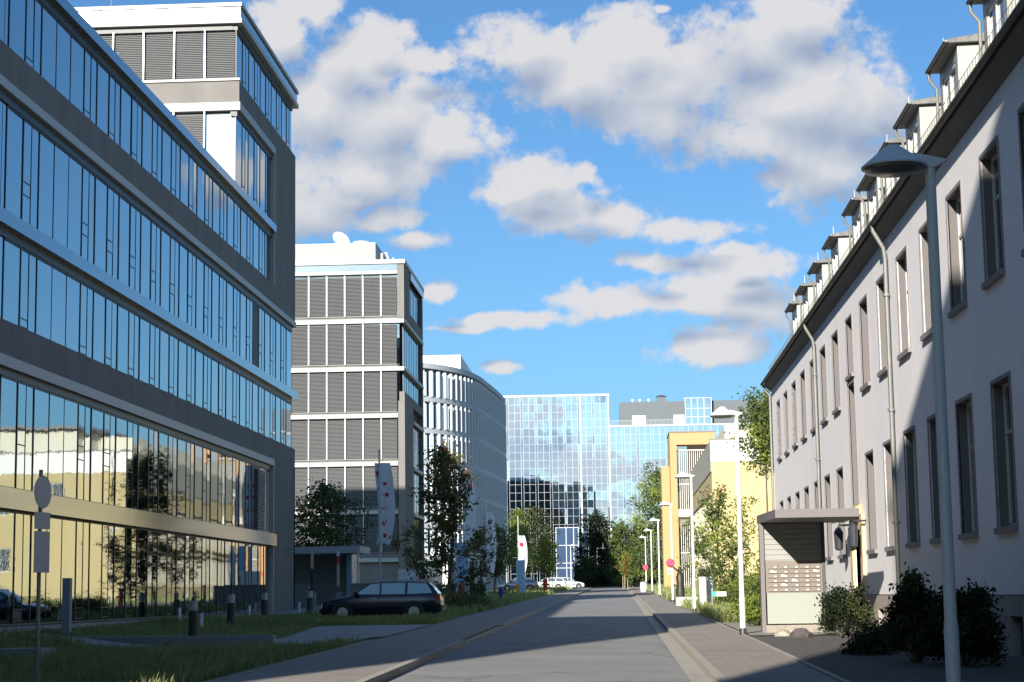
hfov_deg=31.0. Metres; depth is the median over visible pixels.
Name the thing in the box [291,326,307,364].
window
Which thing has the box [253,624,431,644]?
driveway
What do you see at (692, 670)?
gutter strip
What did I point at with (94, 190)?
window
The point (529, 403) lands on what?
window
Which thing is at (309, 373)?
window
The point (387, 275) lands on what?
window
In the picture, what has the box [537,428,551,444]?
window
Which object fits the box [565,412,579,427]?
window
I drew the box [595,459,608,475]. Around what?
window
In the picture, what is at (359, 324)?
window
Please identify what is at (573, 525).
window
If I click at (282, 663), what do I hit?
pavement edge
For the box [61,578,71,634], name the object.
square post
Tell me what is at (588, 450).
window
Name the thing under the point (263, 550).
window
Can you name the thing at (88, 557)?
window
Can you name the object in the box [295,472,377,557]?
shade tree
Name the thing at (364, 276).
window
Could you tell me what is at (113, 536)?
window
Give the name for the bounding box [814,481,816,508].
window
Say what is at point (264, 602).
bollard light
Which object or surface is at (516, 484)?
window
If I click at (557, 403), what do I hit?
window
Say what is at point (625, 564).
young tree
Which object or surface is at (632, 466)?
window
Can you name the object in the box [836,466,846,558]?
window
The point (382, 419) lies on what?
window
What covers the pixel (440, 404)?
window
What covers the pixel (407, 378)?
window
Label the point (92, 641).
garden path
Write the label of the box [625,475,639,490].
window
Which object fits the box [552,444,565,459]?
window
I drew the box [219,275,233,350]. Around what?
window
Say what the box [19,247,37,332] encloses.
window
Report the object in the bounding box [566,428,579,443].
window
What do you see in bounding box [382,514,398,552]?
window
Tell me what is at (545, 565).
young tree
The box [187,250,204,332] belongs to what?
window
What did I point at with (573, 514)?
window
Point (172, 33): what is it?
window
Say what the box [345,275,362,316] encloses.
window
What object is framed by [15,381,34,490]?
window
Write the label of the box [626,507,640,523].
window
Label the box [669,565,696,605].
sculpture
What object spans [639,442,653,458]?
window
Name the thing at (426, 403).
window
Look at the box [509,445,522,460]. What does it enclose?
window
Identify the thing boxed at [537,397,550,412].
window
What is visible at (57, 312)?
window
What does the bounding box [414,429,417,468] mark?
window
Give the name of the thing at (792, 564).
mailbox kiosk
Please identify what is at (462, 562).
banner stele
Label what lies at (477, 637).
kerb
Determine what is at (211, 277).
window
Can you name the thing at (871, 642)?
shrub
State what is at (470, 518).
flagpole
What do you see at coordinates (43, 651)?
edging wall
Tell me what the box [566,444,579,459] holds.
window
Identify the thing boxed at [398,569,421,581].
site sign
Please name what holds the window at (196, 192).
in the office building at (148, 394)
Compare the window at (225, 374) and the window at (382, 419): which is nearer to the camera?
the window at (225, 374)
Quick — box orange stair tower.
[660,430,714,587]
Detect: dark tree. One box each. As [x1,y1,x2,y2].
[510,503,560,578]
[571,508,620,587]
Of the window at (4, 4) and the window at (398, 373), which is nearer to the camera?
the window at (4, 4)
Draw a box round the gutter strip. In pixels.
[626,588,711,681]
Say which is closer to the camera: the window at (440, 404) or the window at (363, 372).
the window at (363, 372)
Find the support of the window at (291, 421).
in the office block
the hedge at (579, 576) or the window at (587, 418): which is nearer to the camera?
the hedge at (579, 576)
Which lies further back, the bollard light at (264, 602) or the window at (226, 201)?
the window at (226, 201)
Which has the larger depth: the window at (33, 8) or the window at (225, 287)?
the window at (225, 287)
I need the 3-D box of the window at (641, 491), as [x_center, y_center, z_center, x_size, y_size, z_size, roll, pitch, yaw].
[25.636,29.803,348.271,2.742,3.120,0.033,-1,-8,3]
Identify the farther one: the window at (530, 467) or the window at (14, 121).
the window at (530, 467)
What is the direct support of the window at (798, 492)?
in the plastered building at (848, 380)
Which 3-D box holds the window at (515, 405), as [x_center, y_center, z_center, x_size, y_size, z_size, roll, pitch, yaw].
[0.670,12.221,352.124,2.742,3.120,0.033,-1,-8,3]
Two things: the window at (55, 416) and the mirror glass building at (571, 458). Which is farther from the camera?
the mirror glass building at (571, 458)
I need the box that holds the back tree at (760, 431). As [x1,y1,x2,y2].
[724,386,773,511]
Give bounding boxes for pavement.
[215,588,588,681]
[629,587,838,681]
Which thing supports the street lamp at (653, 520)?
on the pavement at (730, 655)
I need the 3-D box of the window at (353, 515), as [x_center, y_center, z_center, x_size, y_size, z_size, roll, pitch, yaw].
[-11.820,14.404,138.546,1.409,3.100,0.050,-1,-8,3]
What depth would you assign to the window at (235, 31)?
81.26 m
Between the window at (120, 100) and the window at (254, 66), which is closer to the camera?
the window at (120, 100)
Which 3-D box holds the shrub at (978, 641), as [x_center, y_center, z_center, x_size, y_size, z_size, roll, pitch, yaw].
[6.679,4.255,27.630,1.536,1.400,1.382,-1,-8,3]
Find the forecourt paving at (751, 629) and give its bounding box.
[723,622,861,634]
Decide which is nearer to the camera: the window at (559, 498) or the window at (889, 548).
the window at (889, 548)
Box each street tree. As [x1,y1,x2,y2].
[469,524,517,593]
[501,506,536,575]
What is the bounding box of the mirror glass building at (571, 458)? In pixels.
[503,394,762,582]
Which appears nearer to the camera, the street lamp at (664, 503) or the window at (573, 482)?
the street lamp at (664, 503)
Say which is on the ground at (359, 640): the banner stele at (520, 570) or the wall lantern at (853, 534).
the banner stele at (520, 570)
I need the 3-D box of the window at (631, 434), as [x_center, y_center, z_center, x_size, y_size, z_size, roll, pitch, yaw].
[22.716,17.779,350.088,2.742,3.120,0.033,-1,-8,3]
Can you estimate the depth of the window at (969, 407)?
34.72 m
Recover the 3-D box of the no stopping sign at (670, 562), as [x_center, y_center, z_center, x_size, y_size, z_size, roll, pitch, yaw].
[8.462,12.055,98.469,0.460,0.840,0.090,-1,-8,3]
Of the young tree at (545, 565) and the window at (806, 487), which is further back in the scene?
the young tree at (545, 565)
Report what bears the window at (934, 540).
in the plastered building at (848, 380)
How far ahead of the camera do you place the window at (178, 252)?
69.34 m
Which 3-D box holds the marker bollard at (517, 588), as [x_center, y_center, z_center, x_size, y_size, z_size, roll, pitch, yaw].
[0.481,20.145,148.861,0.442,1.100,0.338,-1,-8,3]
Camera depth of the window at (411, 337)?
146.62 m
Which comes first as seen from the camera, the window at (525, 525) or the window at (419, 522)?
the window at (419, 522)
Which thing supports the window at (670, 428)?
in the mirror glass building at (571, 458)
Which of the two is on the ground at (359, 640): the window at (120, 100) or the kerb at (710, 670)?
the kerb at (710, 670)
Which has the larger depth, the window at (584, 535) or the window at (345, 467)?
the window at (584, 535)
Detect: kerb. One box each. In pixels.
[354,640,465,681]
[466,626,502,644]
[499,588,591,627]
[628,587,729,681]
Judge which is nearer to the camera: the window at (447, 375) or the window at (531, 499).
the window at (447, 375)
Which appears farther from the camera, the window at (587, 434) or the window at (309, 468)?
the window at (587, 434)
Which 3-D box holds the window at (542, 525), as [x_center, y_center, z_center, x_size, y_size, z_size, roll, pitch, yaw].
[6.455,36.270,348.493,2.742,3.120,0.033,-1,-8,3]
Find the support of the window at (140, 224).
in the office building at (148, 394)
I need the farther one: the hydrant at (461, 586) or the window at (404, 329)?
the window at (404, 329)
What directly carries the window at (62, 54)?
in the office building at (148, 394)
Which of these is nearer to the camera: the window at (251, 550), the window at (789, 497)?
the window at (789, 497)
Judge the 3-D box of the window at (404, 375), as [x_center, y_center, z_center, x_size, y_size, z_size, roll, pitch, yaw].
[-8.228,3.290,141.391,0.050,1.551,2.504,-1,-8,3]
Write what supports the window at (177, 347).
in the office building at (148, 394)
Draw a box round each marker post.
[178,607,180,620]
[199,613,202,626]
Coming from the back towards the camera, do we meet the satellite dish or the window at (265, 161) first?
the satellite dish
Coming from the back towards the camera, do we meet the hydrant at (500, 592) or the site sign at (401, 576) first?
the hydrant at (500, 592)
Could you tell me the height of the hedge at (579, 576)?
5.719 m
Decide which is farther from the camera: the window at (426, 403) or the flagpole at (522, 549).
the window at (426, 403)
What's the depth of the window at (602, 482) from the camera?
349.12 m
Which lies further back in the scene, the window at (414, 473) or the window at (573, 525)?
the window at (573, 525)
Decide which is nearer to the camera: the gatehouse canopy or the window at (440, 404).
the gatehouse canopy
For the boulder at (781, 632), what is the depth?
41.97 m
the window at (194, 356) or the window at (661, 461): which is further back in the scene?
the window at (661, 461)
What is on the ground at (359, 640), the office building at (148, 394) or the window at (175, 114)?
the office building at (148, 394)
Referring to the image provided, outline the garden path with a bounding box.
[1,633,232,648]
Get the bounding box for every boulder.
[774,629,789,635]
[790,628,812,636]
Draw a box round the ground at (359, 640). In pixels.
[1,589,1023,681]
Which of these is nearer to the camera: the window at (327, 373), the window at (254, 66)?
the window at (254, 66)
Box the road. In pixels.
[384,588,690,681]
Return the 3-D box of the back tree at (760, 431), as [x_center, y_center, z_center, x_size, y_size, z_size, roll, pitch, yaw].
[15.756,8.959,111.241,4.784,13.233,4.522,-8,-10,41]
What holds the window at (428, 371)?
in the curved building at (464, 405)
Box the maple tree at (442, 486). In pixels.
[388,439,511,593]
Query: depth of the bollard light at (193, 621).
51.92 m
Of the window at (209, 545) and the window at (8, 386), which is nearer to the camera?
the window at (8, 386)
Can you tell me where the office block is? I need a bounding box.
[291,242,424,582]
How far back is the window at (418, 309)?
152.56 m
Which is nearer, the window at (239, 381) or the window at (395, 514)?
the window at (239, 381)
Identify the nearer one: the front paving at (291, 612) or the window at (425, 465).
the front paving at (291, 612)
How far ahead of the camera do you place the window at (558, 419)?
351.26 m
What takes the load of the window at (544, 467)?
in the mirror glass building at (571, 458)
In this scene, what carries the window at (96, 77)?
in the office building at (148, 394)
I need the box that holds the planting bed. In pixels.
[751,635,1023,681]
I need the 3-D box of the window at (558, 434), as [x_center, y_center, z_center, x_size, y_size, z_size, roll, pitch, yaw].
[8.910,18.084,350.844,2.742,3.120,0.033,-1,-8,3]
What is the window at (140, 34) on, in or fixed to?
in the office building at (148, 394)
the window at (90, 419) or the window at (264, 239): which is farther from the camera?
the window at (264, 239)
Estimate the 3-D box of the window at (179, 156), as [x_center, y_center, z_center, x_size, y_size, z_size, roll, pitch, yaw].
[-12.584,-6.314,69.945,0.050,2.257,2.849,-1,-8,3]
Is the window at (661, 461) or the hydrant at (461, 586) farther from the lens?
the window at (661, 461)
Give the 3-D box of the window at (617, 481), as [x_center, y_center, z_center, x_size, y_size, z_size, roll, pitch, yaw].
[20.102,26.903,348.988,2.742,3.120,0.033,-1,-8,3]
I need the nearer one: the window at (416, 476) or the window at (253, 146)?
the window at (253, 146)
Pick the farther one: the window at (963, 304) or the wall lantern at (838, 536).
the wall lantern at (838, 536)
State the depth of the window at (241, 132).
81.72 m
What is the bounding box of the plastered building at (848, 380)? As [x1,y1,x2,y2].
[760,0,1023,656]
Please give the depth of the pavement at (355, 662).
36.61 m
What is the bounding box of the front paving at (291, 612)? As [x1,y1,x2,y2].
[137,608,320,623]
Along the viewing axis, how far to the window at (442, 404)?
220.70 m
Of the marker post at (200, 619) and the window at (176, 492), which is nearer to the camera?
the marker post at (200, 619)
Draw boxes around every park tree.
[602,517,652,587]
[621,462,662,585]
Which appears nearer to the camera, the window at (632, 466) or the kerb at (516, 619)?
the kerb at (516, 619)
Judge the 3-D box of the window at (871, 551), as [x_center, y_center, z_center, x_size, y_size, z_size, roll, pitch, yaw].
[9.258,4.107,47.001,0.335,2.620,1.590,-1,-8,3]
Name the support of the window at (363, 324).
in the office block
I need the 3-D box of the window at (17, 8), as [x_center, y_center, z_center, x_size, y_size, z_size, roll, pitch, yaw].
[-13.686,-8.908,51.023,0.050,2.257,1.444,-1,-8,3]
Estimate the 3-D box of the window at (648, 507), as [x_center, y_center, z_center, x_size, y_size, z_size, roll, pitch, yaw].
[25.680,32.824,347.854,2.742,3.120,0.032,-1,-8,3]
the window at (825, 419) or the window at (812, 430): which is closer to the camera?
the window at (825, 419)
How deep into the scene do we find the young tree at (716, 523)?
86.72 m
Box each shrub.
[438,584,481,611]
[439,585,463,604]
[462,584,496,608]
[707,575,759,605]
[713,570,752,590]
[721,573,760,621]
[725,554,759,605]
[735,594,760,625]
[814,578,878,635]
[834,620,898,654]
[869,613,905,642]
[876,562,942,662]
[905,578,1009,665]
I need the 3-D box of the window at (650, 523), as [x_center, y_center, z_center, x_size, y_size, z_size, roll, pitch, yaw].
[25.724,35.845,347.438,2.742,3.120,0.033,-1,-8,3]
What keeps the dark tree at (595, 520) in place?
on the ground at (359, 640)
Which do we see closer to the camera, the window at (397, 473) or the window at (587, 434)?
the window at (397, 473)
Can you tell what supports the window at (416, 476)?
in the office block
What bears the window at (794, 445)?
in the plastered building at (848, 380)
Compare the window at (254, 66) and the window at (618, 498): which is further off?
the window at (618, 498)
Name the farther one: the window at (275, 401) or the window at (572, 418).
the window at (572, 418)
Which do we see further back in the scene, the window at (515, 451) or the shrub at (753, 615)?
the window at (515, 451)
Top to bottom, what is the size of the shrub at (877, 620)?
0.719 m
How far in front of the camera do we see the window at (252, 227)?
83.86 m
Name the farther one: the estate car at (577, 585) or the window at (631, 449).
the window at (631, 449)
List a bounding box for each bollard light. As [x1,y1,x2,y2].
[188,597,197,635]
[227,591,234,623]
[261,590,267,615]
[307,589,312,613]
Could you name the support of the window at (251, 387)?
in the office building at (148, 394)
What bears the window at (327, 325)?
in the office block
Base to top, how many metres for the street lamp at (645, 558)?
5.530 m
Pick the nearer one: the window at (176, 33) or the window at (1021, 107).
the window at (1021, 107)
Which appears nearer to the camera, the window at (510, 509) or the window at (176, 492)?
the window at (176, 492)
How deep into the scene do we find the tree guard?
187.89 m
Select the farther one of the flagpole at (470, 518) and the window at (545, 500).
the window at (545, 500)
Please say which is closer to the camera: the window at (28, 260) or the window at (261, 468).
the window at (28, 260)
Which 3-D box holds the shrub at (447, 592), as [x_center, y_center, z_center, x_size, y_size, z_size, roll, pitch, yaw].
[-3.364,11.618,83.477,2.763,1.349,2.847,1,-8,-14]
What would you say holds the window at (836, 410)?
in the plastered building at (848, 380)
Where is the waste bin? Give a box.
[640,581,646,591]
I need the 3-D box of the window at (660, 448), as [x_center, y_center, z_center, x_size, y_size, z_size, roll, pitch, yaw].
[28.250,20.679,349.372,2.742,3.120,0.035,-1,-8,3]
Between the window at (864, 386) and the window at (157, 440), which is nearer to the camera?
the window at (864, 386)
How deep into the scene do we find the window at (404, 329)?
141.44 m
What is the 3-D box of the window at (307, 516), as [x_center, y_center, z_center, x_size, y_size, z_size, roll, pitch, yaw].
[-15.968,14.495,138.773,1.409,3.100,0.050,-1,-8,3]
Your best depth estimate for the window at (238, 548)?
79.15 m
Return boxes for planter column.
[689,564,713,603]
[703,566,718,602]
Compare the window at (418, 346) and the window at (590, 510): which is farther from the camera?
the window at (590, 510)
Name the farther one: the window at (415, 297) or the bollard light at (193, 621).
the window at (415, 297)
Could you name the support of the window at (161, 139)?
in the office building at (148, 394)
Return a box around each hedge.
[433,580,486,595]
[573,559,662,587]
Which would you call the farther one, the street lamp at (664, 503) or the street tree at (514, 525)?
the street tree at (514, 525)
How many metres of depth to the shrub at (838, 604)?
41.58 m
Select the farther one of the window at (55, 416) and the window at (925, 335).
the window at (55, 416)
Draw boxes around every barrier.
[311,548,315,607]
[335,551,341,598]
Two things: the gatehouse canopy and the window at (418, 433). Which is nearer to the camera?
the gatehouse canopy
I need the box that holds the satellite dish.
[333,232,349,242]
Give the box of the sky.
[67,0,983,424]
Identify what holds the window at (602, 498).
in the mirror glass building at (571, 458)
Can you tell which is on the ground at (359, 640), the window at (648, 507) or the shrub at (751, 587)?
the shrub at (751, 587)
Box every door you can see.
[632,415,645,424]
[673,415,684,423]
[859,531,871,594]
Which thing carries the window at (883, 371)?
in the plastered building at (848, 380)
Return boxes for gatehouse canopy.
[295,546,369,604]
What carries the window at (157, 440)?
in the office building at (148, 394)
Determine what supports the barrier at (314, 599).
on the ground at (359, 640)
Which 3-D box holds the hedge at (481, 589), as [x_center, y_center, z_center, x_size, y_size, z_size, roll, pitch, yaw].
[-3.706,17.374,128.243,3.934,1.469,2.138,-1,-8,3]
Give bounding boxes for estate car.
[319,579,445,616]
[497,578,537,590]
[538,577,566,587]
[561,577,584,588]
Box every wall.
[0,647,55,659]
[84,635,275,645]
[295,582,433,606]
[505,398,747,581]
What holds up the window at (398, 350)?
in the office block
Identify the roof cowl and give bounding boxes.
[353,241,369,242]
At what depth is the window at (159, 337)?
66.08 m
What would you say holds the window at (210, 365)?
in the office building at (148, 394)
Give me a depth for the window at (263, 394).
85.60 m
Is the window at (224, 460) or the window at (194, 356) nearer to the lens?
the window at (194, 356)
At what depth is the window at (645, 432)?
349.98 m
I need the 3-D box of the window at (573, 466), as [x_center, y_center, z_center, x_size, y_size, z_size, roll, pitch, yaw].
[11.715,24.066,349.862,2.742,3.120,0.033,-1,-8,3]
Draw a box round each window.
[0,0,8,317]
[0,375,18,487]
[0,509,15,625]
[1,237,21,325]
[4,104,24,217]
[8,0,25,60]
[12,511,31,625]
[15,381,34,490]
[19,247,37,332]
[21,119,40,227]
[25,0,42,73]
[29,514,76,624]
[32,387,78,498]
[35,257,80,351]
[37,131,83,255]
[40,5,85,112]
[74,520,102,621]
[76,402,104,503]
[79,282,106,363]
[81,166,108,271]
[83,49,109,134]
[101,523,126,620]
[102,35,112,46]
[102,411,127,507]
[105,297,129,373]
[106,186,130,285]
[108,73,132,155]
[114,34,142,79]
[124,527,147,619]
[126,420,149,511]
[128,310,150,383]
[129,204,151,298]
[131,97,152,174]
[144,33,173,79]
[146,529,167,618]
[148,427,168,514]
[149,322,169,392]
[150,220,170,310]
[152,117,171,191]
[166,532,185,616]
[167,434,186,517]
[169,236,188,322]
[169,333,187,400]
[171,137,189,206]
[175,33,203,79]
[175,114,203,143]
[184,535,202,616]
[185,441,203,520]
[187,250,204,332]
[187,344,203,407]
[188,155,205,221]
[201,537,217,615]
[202,447,218,523]
[203,353,218,414]
[204,263,219,342]
[205,113,234,179]
[205,172,220,235]
[206,31,235,77]
[217,539,232,614]
[218,362,233,420]
[218,452,232,525]
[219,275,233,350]
[220,187,234,247]
[231,541,245,613]
[232,457,245,528]
[233,286,246,359]
[233,371,246,426]
[234,201,247,259]
[235,30,248,91]
[235,116,248,193]
[245,462,258,530]
[245,543,257,612]
[246,296,259,366]
[246,378,258,431]
[247,215,259,270]
[248,48,260,107]
[248,132,260,206]
[257,545,269,612]
[258,307,270,374]
[258,385,270,437]
[258,466,269,531]
[259,227,270,279]
[260,66,271,122]
[260,147,270,218]
[270,316,281,381]
[270,392,280,442]
[271,82,281,135]
[281,97,291,149]
[281,324,291,387]
[281,398,291,446]
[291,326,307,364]
[291,375,307,410]
[291,421,307,460]
[295,276,308,316]
[295,468,307,504]
[295,516,307,541]
[309,276,325,317]
[309,325,325,365]
[309,373,325,411]
[309,420,325,457]
[309,468,325,500]
[327,276,343,316]
[327,325,343,364]
[327,373,343,412]
[327,420,344,459]
[327,467,344,507]
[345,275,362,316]
[345,324,362,364]
[345,372,362,412]
[345,420,362,459]
[345,467,363,507]
[346,515,362,543]
[363,275,379,315]
[363,324,380,364]
[363,372,380,411]
[364,419,381,459]
[364,467,377,504]
[364,515,381,552]
[381,274,397,316]
[381,323,399,364]
[382,371,399,411]
[382,419,397,458]
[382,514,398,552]
[391,466,398,506]
[402,324,406,366]
[402,372,406,392]
[406,330,409,370]
[406,376,409,395]
[410,288,413,318]
[410,334,412,373]
[410,380,413,399]
[413,338,416,378]
[413,384,416,402]
[414,293,416,322]
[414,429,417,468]
[414,473,414,512]
[415,473,417,513]
[415,519,417,558]
[416,342,419,381]
[417,297,419,326]
[417,387,419,404]
[417,431,420,470]
[418,475,420,515]
[418,520,421,560]
[425,371,427,395]
[425,402,428,427]
[425,433,428,458]
[425,465,428,489]
[426,529,459,555]
[428,371,435,396]
[429,402,435,427]
[429,434,435,458]
[435,373,441,397]
[436,404,441,428]
[442,404,447,429]
[447,375,452,398]
[452,375,453,399]
[508,398,522,412]
[508,413,522,428]
[509,429,522,444]
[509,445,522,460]
[509,461,523,476]
[509,477,523,492]
[510,493,523,508]
[510,509,523,524]
[522,397,536,412]
[523,412,536,428]
[523,428,536,444]
[523,444,537,460]
[523,460,537,476]
[524,476,537,492]
[524,492,537,508]
[524,509,538,523]
[525,525,538,540]
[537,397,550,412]
[537,412,550,428]
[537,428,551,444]
[537,444,551,460]
[538,460,551,476]
[538,476,552,492]
[538,492,552,508]
[539,508,552,524]
[539,525,552,540]
[551,397,564,411]
[551,412,565,427]
[551,428,565,443]
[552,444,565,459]
[552,460,566,475]
[552,476,566,491]
[553,492,566,508]
[553,508,567,524]
[553,524,567,540]
[565,396,578,411]
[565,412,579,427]
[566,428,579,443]
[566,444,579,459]
[566,460,579,475]
[567,476,580,491]
[567,492,580,507]
[567,508,580,524]
[568,524,581,540]
[581,396,593,411]
[581,411,593,427]
[581,427,594,443]
[582,443,594,459]
[582,459,594,475]
[582,475,595,491]
[582,491,595,507]
[583,508,595,523]
[583,524,594,540]
[594,396,607,411]
[594,411,607,426]
[594,427,607,442]
[595,443,608,459]
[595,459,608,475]
[595,475,608,491]
[596,491,609,507]
[596,507,609,523]
[610,427,624,442]
[610,443,624,458]
[610,459,624,474]
[611,475,625,490]
[611,491,625,507]
[611,507,625,523]
[624,427,638,442]
[625,442,638,458]
[625,458,639,474]
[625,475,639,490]
[626,491,639,506]
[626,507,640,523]
[626,523,640,539]
[639,426,653,442]
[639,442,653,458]
[639,458,653,474]
[640,475,654,490]
[640,491,654,506]
[641,507,654,522]
[641,523,655,539]
[653,426,667,441]
[654,442,667,457]
[654,458,667,473]
[668,426,681,431]
[776,398,781,460]
[783,389,789,455]
[787,495,791,508]
[791,379,797,448]
[795,490,800,508]
[800,368,807,441]
[804,485,809,508]
[809,358,814,433]
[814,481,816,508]
[819,343,828,424]
[824,473,833,560]
[831,328,840,414]
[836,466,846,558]
[845,313,854,381]
[847,378,859,505]
[859,293,870,391]
[865,448,877,554]
[876,273,886,377]
[882,439,894,551]
[895,245,911,360]
[903,425,920,547]
[918,220,931,341]
[927,413,940,544]
[945,179,967,318]
[955,393,978,539]
[978,135,1005,289]
[990,371,1018,533]
[1017,102,1023,256]
[1019,617,1023,656]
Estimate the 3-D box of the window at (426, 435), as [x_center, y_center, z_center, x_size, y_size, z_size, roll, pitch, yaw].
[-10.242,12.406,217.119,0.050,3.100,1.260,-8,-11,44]
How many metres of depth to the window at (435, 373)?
220.46 m
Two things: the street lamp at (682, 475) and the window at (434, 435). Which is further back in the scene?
the window at (434, 435)
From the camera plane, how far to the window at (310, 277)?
141.20 m
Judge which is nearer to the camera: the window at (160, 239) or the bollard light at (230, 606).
the bollard light at (230, 606)
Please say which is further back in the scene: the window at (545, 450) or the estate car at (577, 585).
the window at (545, 450)
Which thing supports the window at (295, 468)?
in the office block
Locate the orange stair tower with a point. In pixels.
(686, 449)
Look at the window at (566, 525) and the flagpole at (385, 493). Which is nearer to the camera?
the flagpole at (385, 493)
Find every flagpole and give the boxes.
[374,449,394,581]
[462,451,475,541]
[484,494,496,594]
[517,516,527,571]
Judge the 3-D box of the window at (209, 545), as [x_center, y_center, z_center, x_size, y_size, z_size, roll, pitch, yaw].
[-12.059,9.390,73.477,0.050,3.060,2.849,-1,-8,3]
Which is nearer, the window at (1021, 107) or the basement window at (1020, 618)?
the window at (1021, 107)
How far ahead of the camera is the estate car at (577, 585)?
233.44 m
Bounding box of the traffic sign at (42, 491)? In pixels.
[33,470,51,681]
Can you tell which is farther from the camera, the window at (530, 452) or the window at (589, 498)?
the window at (530, 452)
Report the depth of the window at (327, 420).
139.59 m
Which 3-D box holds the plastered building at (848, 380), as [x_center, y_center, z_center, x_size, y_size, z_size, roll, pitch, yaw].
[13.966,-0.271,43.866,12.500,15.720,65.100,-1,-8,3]
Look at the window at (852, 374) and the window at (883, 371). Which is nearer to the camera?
the window at (883, 371)
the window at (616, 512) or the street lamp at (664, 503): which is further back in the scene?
the window at (616, 512)
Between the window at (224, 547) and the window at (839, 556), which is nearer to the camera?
the window at (839, 556)
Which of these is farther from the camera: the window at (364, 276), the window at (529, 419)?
the window at (529, 419)
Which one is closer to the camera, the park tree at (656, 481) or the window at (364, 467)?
the window at (364, 467)
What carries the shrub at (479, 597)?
on the ground at (359, 640)
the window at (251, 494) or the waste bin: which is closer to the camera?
the window at (251, 494)
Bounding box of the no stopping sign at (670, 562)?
[666,559,674,574]
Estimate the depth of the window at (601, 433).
350.41 m
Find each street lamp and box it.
[570,544,575,588]
[639,536,646,590]
[644,528,652,592]
[649,518,660,596]
[659,501,674,602]
[674,472,696,612]
[709,406,746,634]
[861,144,960,681]
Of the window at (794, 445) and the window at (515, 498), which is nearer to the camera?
the window at (794, 445)
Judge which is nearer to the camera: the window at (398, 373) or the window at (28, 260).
the window at (28, 260)
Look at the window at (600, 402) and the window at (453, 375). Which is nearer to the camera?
the window at (453, 375)
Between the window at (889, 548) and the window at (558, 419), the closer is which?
the window at (889, 548)
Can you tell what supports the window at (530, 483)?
in the mirror glass building at (571, 458)
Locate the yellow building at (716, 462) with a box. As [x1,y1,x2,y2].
[689,421,774,588]
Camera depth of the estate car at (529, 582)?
211.81 m
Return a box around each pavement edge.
[207,641,368,681]
[709,619,850,681]
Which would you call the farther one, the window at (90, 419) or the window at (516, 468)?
the window at (516, 468)
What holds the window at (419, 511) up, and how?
in the office block
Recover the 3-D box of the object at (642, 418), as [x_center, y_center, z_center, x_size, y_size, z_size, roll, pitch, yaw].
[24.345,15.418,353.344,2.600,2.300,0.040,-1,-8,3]
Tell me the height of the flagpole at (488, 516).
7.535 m
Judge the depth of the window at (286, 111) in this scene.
93.17 m
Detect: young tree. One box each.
[530,534,561,587]
[614,550,631,588]
[677,482,759,596]
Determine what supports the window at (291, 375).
in the office block
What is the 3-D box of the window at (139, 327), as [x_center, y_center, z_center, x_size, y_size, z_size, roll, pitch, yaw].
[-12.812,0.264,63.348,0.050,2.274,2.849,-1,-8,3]
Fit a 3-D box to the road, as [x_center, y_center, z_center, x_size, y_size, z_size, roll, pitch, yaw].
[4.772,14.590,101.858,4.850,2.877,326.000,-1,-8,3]
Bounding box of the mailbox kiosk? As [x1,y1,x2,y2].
[757,508,858,632]
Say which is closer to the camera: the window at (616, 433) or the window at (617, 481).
the window at (617, 481)
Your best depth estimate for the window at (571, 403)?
351.52 m
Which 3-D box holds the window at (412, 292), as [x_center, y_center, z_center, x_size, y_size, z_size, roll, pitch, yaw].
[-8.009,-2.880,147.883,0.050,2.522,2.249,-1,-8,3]
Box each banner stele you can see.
[455,542,468,594]
[516,559,524,592]
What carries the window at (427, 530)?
in the curved building at (464, 405)
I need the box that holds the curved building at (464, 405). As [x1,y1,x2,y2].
[423,355,507,589]
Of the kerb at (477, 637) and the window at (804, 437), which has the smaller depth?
the kerb at (477, 637)
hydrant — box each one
[458,583,465,596]
[497,587,504,600]
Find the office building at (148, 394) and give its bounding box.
[0,0,298,632]
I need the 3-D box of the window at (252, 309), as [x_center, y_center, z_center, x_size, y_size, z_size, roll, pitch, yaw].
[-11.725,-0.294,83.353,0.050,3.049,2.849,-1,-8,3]
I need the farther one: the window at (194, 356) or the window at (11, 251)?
the window at (194, 356)
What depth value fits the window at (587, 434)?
350.58 m
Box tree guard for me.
[540,573,552,589]
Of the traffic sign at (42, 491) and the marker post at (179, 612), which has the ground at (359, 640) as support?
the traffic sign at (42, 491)
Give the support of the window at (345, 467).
in the office block
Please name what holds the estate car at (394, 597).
on the ground at (359, 640)
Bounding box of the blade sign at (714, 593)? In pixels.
[711,590,725,606]
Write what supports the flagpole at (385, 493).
on the yard
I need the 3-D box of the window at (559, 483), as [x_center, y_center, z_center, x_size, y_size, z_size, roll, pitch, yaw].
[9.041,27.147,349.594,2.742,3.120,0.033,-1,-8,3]
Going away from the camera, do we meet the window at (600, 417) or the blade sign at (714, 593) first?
the blade sign at (714, 593)
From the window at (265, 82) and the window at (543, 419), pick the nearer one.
the window at (265, 82)
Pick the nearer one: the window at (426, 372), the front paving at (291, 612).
the front paving at (291, 612)
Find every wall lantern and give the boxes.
[834,524,848,550]
[848,520,865,547]
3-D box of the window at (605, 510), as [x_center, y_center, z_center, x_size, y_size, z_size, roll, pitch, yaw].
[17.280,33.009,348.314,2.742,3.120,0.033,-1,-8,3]

